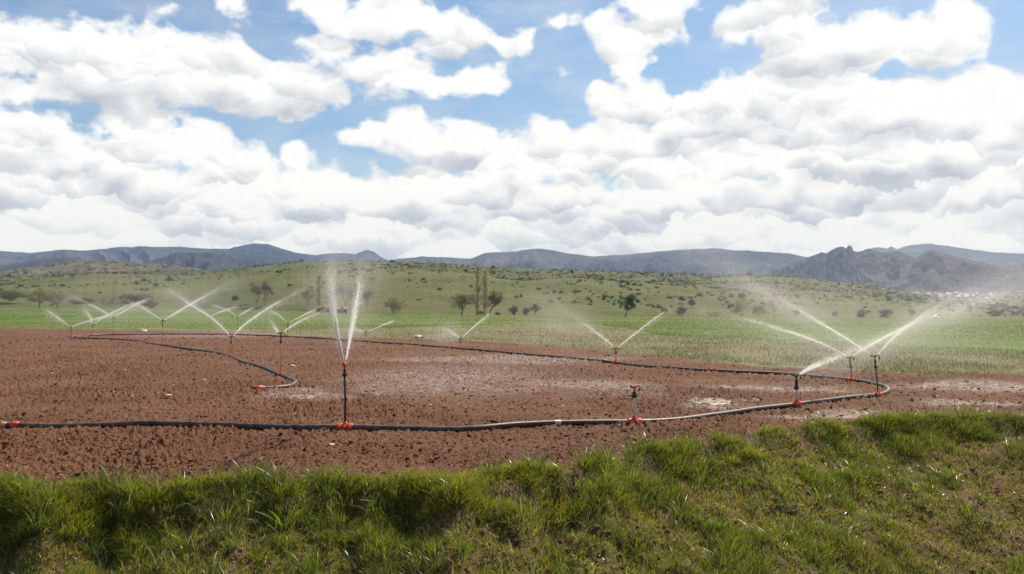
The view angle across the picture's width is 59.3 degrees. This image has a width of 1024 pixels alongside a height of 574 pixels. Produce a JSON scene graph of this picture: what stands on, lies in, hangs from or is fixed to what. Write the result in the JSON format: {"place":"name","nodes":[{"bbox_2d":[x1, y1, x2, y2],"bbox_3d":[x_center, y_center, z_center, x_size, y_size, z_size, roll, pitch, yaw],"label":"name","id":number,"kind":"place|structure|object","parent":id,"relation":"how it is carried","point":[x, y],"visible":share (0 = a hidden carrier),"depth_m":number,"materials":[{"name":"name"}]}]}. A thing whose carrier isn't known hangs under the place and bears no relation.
{"place":"outdoors","nodes":[
{"label":"outdoors","id":0,"kind":"place"},
{"bbox_2d":[0,260,207,275],"bbox_3d":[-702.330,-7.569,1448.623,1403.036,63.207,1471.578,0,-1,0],"label":"scrub hill","id":1,"kind":"structure","parent":0,"point":[79,266],"depth_m":1265.24,"materials":[{"name":"green plant"}]},
{"bbox_2d":[0,260,198,274],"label":"dry hill scrub","id":2,"kind":"object","parent":1,"relation":"on","point":[24,272],"visible":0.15,"depth_m":1261.34,"materials":[{"name":"green plant"}]},
{"bbox_2d":[0,252,283,270],"bbox_3d":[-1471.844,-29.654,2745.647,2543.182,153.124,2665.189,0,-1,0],"label":"mountain spur","id":3,"kind":"structure","parent":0,"point":[208,261],"depth_m":2542.43,"materials":[{"name":"grey stone"}]},
{"bbox_2d":[0,243,807,274],"bbox_3d":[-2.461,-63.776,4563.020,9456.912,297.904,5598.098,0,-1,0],"label":"mountain range","id":4,"kind":"structure","parent":0,"point":[710,261],"depth_m":3943.77,"materials":[{"name":"grey stone"}]},
{"bbox_2d":[0,308,1023,573],"bbox_3d":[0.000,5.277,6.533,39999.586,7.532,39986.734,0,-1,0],"label":"ground","id":5,"kind":"structure","parent":0,"point":[232,442],"depth_m":19.72,"materials":[{"name":"soil"}]},
{"bbox_2d":[26,289,54,308],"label":"tree","id":6,"kind":"object","parent":5,"relation":"on","point":[40,297],"visible":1,"depth_m":389.68,"materials":[{"name":"green plant"}]},
{"bbox_2d":[42,289,73,308],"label":"tree","id":7,"kind":"object","parent":5,"relation":"on","point":[60,297],"visible":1,"depth_m":390.94,"materials":[{"name":"green plant"}]},
{"bbox_2d":[94,293,126,308],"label":"bare tree","id":8,"kind":"object","parent":5,"relation":"on","point":[109,301],"visible":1,"depth_m":387.54,"materials":[{"name":"grey plant"}]},
{"bbox_2d":[136,329,146,331],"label":"stone","id":9,"kind":"object","parent":5,"relation":"on","point":[141,330],"visible":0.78,"depth_m":68.09,"materials":[{"name":"white stone"}]},
{"bbox_2d":[142,297,158,308],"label":"shrub","id":10,"kind":"object","parent":5,"relation":"on","point":[154,303],"visible":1,"depth_m":388.24,"materials":[{"name":"green plant"}]},
{"bbox_2d":[277,332,285,375],"bbox_3d":[-6.714,1.964,26.215,0.227,1.311,0.270,0,-1,-24],"label":"sprinkler","id":11,"kind":"object","parent":5,"relation":"on","point":[279,373],"visible":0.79,"depth_m":26.20,"materials":[{"name":"black plastic"}]},
{"bbox_2d":[282,394,314,398],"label":"puddle","id":12,"kind":"object","parent":5,"relation":"on","point":[298,397],"visible":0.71,"depth_m":20.24,"materials":[{"name":"liquid"}]},
{"bbox_2d":[298,288,315,309],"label":"bare tree","id":13,"kind":"object","parent":5,"relation":"on","point":[306,293],"visible":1,"depth_m":326.56,"materials":[{"name":"grey plant"}]},
{"bbox_2d":[315,275,322,305],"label":"poplar tree","id":14,"kind":"object","parent":5,"relation":"on","point":[318,290],"visible":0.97,"depth_m":322.43,"materials":[{"name":"green plant"}]},
{"bbox_2d":[315,306,332,312],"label":"shed","id":15,"kind":"structure","parent":5,"relation":"on","point":[324,309],"depth_m":297.05,"materials":[{"name":"grey wood"}]},
{"bbox_2d":[335,307,349,312],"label":"brick shed","id":16,"kind":"structure","parent":5,"relation":"on","point":[342,309],"depth_m":296.36,"materials":[{"name":"red brick"}]},
{"bbox_2d":[336,361,352,430],"bbox_3d":[-2.788,1.834,15.083,0.271,1.162,0.231,0,-1,7],"label":"sprinkler","id":17,"kind":"object","parent":5,"relation":"on","point":[344,425],"visible":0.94,"depth_m":15.04,"materials":[{"name":"black plastic"}]},
{"bbox_2d":[360,288,374,311],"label":"bare tree","id":18,"kind":"object","parent":5,"relation":"on","point":[365,295],"visible":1,"depth_m":307.22,"materials":[{"name":"grey plant"}]},
{"bbox_2d":[382,296,407,314],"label":"shrub","id":19,"kind":"object","parent":5,"relation":"on","point":[398,304],"visible":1,"depth_m":296.34,"materials":[{"name":"green plant"}]},
{"bbox_2d":[0,333,890,431],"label":"irrigation hose","id":20,"kind":"object","parent":5,"relation":"on","point":[366,427],"visible":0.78,"depth_m":15.54,"materials":[{"name":"black plastic"}]},
{"bbox_2d":[619,385,642,423],"bbox_3d":[2.079,2.062,15.660,0.387,0.719,0.190,0,-1,-17],"label":"sprinkler","id":21,"kind":"object","parent":20,"relation":"attached to","point":[634,418],"visible":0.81,"depth_m":15.65,"materials":[{"name":"orange plastic"}]},
{"bbox_2d":[846,356,855,380],"bbox_3d":[9.197,2.233,24.399,0.231,0.718,0.272,0,-1,-23],"label":"sprinkler","id":22,"kind":"object","parent":20,"relation":"attached to","point":[851,378],"visible":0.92,"depth_m":24.39,"materials":[{"name":"orange plastic"}]},
{"bbox_2d":[447,292,481,314],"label":"tree","id":23,"kind":"object","parent":5,"relation":"on","point":[463,299],"visible":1,"depth_m":288.85,"materials":[{"name":"green plant"}]},
{"bbox_2d":[469,261,484,314],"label":"poplar tree","id":24,"kind":"object","parent":5,"relation":"on","point":[477,306],"visible":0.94,"depth_m":295.62,"materials":[{"name":"brown plant"}]},
{"bbox_2d":[481,268,488,314],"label":"poplar tree","id":25,"kind":"object","parent":5,"relation":"on","point":[485,284],"visible":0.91,"depth_m":296.71,"materials":[{"name":"brown plant"}]},
{"bbox_2d":[480,288,504,315],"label":"tree","id":26,"kind":"object","parent":5,"relation":"on","point":[493,298],"visible":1,"depth_m":287.05,"materials":[{"name":"green plant"}]},
{"bbox_2d":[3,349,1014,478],"bbox_3d":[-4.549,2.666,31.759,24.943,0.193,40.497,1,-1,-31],"label":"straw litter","id":27,"kind":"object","parent":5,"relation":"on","point":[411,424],"visible":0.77,"depth_m":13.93,"materials":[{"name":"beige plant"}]},
{"bbox_2d":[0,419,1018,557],"bbox_3d":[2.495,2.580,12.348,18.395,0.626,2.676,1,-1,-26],"label":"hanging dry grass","id":28,"kind":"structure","parent":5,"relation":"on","point":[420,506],"depth_m":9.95,"materials":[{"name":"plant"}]},
{"bbox_2d":[0,424,1023,573],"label":"bank weeds","id":29,"kind":"object","parent":5,"relation":"on","point":[805,541],"visible":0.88,"depth_m":11.37,"materials":[{"name":"green plant"}]},
{"bbox_2d":[0,408,1023,560],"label":"lip grass","id":30,"kind":"structure","parent":5,"relation":"on","point":[16,487],"depth_m":10.05,"materials":[{"name":"green plant"}]},
{"bbox_2d":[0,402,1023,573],"bbox_3d":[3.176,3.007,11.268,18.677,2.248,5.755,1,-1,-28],"label":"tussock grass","id":31,"kind":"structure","parent":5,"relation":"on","point":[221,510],"depth_m":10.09,"materials":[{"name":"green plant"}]},
{"bbox_2d":[0,336,1023,484],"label":"soil clods","id":32,"kind":"object","parent":5,"relation":"on","point":[345,450],"visible":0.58,"depth_m":16.64,"materials":[{"name":"brown soil"}]},
{"bbox_2d":[0,309,1023,347],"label":"crop grass","id":33,"kind":"structure","parent":5,"relation":"on","point":[941,328],"depth_m":111.33,"materials":[{"name":"green plant"}]},
{"bbox_2d":[0,420,1023,573],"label":"bank clods","id":34,"kind":"object","parent":5,"relation":"on","point":[666,529],"visible":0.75,"depth_m":10.82,"materials":[{"name":"soil"}]},
{"bbox_2d":[1,408,1023,573],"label":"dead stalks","id":35,"kind":"object","parent":5,"relation":"on","point":[586,508],"visible":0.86,"depth_m":10.74,"materials":[{"name":"plant"}]},
{"bbox_2d":[507,305,518,314],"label":"shrub","id":36,"kind":"object","parent":5,"relation":"on","point":[513,309],"visible":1,"depth_m":299.27,"materials":[{"name":"green plant"}]},
{"bbox_2d":[522,307,529,315],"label":"shrub","id":37,"kind":"object","parent":5,"relation":"on","point":[526,310],"visible":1,"depth_m":299.37,"materials":[{"name":"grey plant"}]},
{"bbox_2d":[529,303,540,314],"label":"tree","id":38,"kind":"object","parent":5,"relation":"on","point":[536,307],"visible":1,"depth_m":299.32,"materials":[{"name":"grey plant"}]},
{"bbox_2d":[612,347,619,363],"bbox_3d":[3.686,2.440,31.822,0.226,0.618,0.274,1,-1,-28],"label":"sprinkler","id":39,"kind":"object","parent":5,"relation":"on","point":[615,361],"visible":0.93,"depth_m":31.80,"materials":[{"name":"orange plastic"}]},
{"bbox_2d":[617,294,635,316],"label":"tree","id":40,"kind":"object","parent":5,"relation":"on","point":[629,301],"visible":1,"depth_m":308.82,"materials":[{"name":"green plant"}]},
{"bbox_2d":[660,307,667,314],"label":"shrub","id":41,"kind":"object","parent":5,"relation":"on","point":[664,309],"visible":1,"depth_m":320.60,"materials":[{"name":"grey plant"}]},
{"bbox_2d":[675,303,687,316],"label":"shrub","id":42,"kind":"object","parent":5,"relation":"on","point":[681,309],"visible":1,"depth_m":318.35,"materials":[{"name":"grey plant"}]},
{"bbox_2d":[683,397,729,404],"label":"puddle","id":43,"kind":"object","parent":5,"relation":"on","point":[710,400],"visible":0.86,"depth_m":19.28,"materials":[{"name":"liquid"}]},
{"bbox_2d":[703,311,731,316],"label":"shrub","id":44,"kind":"object","parent":5,"relation":"on","point":[714,314],"visible":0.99,"depth_m":335.26,"materials":[{"name":"green plant"}]},
{"bbox_2d":[728,295,749,316],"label":"shrub","id":45,"kind":"object","parent":5,"relation":"on","point":[740,304],"visible":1,"depth_m":338.62,"materials":[{"name":"green plant"}]},
{"bbox_2d":[752,305,766,317],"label":"shrub","id":46,"kind":"object","parent":5,"relation":"on","point":[758,309],"visible":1,"depth_m":336.63,"materials":[{"name":"green plant"}]},
{"bbox_2d":[765,294,786,317],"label":"bare tree","id":47,"kind":"object","parent":5,"relation":"on","point":[771,302],"visible":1,"depth_m":336.75,"materials":[{"name":"grey plant"}]},
{"bbox_2d":[789,374,803,406],"bbox_3d":[5.828,2.126,18.435,0.276,0.695,0.190,1,-1,-38],"label":"sprinkler","id":48,"kind":"object","parent":5,"relation":"on","point":[796,402],"visible":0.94,"depth_m":18.41,"materials":[{"name":"orange plastic"}]},
{"bbox_2d":[793,309,799,314],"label":"shrub","id":49,"kind":"object","parent":5,"relation":"on","point":[796,311],"visible":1,"depth_m":351.92,"materials":[{"name":"green plant"}]},
{"bbox_2d":[871,355,883,395],"bbox_3d":[8.343,2.037,20.544,0.224,0.991,0.271,-1,-1,41],"label":"sprinkler","id":50,"kind":"object","parent":5,"relation":"on","point":[875,367],"visible":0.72,"depth_m":20.52,"materials":[{"name":"orange plastic"}]},
{"bbox_2d":[985,309,1004,316],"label":"tree","id":51,"kind":"object","parent":5,"relation":"on","point":[993,312],"visible":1,"depth_m":362.07,"materials":[{"name":"green plant"}]},
{"bbox_2d":[0,261,1023,318],"bbox_3d":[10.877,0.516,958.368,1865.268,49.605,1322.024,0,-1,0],"label":"hill","id":52,"kind":"structure","parent":0,"point":[219,293],"depth_m":448.08,"materials":[{"name":"green plant"}]},
{"bbox_2d":[0,289,30,301],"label":"shrub","id":53,"kind":"object","parent":52,"relation":"on","point":[8,295],"visible":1,"depth_m":417.87,"materials":[{"name":"green plant"}]},
{"bbox_2d":[67,298,95,303],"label":"shrub","id":54,"kind":"object","parent":52,"relation":"on","point":[83,301],"visible":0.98,"depth_m":422.90,"materials":[{"name":"green plant"}]},
{"bbox_2d":[119,294,143,302],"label":"shrub","id":55,"kind":"object","parent":52,"relation":"on","point":[129,299],"visible":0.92,"depth_m":430.08,"materials":[{"name":"green plant"}]},
{"bbox_2d":[133,290,154,301],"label":"shrub","id":56,"kind":"object","parent":52,"relation":"on","point":[144,295],"visible":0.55,"depth_m":443.12,"materials":[{"name":"green plant"}]},
{"bbox_2d":[247,281,262,305],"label":"bare tree","id":57,"kind":"object","parent":52,"relation":"on","point":[257,289],"visible":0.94,"depth_m":369.36,"materials":[{"name":"grey plant"}]},
{"bbox_2d":[260,278,274,304],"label":"bare tree","id":58,"kind":"object","parent":52,"relation":"on","point":[265,286],"visible":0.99,"depth_m":365.04,"materials":[{"name":"grey plant"}]},
{"bbox_2d":[335,280,360,306],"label":"bare tree","id":59,"kind":"object","parent":52,"relation":"on","point":[342,290],"visible":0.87,"depth_m":311.55,"materials":[{"name":"grey plant"}]},
{"bbox_2d":[346,286,360,312],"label":"bare tree","id":60,"kind":"object","parent":52,"relation":"on","point":[351,292],"visible":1,"depth_m":310.10,"materials":[{"name":"grey plant"}]},
{"bbox_2d":[0,260,1023,316],"bbox_3d":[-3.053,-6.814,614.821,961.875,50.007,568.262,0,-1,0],"label":"hillside scrub","id":61,"kind":"object","parent":52,"relation":"on","point":[767,282],"visible":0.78,"depth_m":675.11,"materials":[{"name":"green plant"}]},
{"bbox_2d":[688,299,695,305],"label":"shrub","id":62,"kind":"object","parent":52,"relation":"on","point":[691,302],"visible":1,"depth_m":372.09,"materials":[{"name":"green plant"}]},
{"bbox_2d":[856,308,866,316],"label":"shrub","id":63,"kind":"object","parent":52,"relation":"on","point":[861,312],"visible":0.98,"depth_m":362.67,"materials":[{"name":"green plant"}]},
{"bbox_2d":[877,309,894,316],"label":"shrub","id":64,"kind":"object","parent":52,"relation":"on","point":[885,313],"visible":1,"depth_m":363.74,"materials":[{"name":"green plant"}]},
{"bbox_2d":[907,308,915,317],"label":"tree","id":65,"kind":"object","parent":52,"relation":"on","point":[911,311],"visible":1,"depth_m":364.82,"materials":[{"name":"green plant"}]},
{"bbox_2d":[0,0,1023,259],"label":"sky","id":66,"kind":"structure","parent":0,"point":[392,129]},
{"bbox_2d":[250,322,1023,375],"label":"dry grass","id":67,"kind":"structure","parent":0,"point":[789,359],"depth_m":39.58,"materials":[{"name":"green plant"}]},
{"bbox_2d":[767,245,914,284],"bbox_3d":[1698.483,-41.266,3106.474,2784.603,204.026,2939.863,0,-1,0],"label":"rocky mountain","id":68,"kind":"structure","parent":0,"point":[848,264],"depth_m":2618.12,"materials":[{"name":"grey stone"}]},
{"bbox_2d":[860,249,1023,292],"bbox_3d":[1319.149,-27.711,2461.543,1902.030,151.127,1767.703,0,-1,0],"label":"brown mountain","id":69,"kind":"structure","parent":0,"point":[931,270],"depth_m":2177.08,"materials":[{"name":"stone"}]},
{"bbox_2d":[871,244,1023,266],"bbox_3d":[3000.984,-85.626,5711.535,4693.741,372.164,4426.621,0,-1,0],"label":"mountain","id":70,"kind":"structure","parent":0,"point":[1002,259],"depth_m":5398.23,"materials":[{"name":"grey stone"}]},
{"bbox_2d":[910,290,1023,307],"bbox_3d":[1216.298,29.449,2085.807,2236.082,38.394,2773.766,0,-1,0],"label":"valley rise","id":71,"kind":"structure","parent":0,"point":[1014,300],"depth_m":1324.89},
{"bbox_2d":[911,290,1023,306],"bbox_3d":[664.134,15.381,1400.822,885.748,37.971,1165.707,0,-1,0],"label":"valley scrub","id":72,"kind":"object","parent":71,"relation":"on","point":[1007,296],"visible":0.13,"depth_m":1359.61,"materials":[{"name":"green plant"}]}
]}

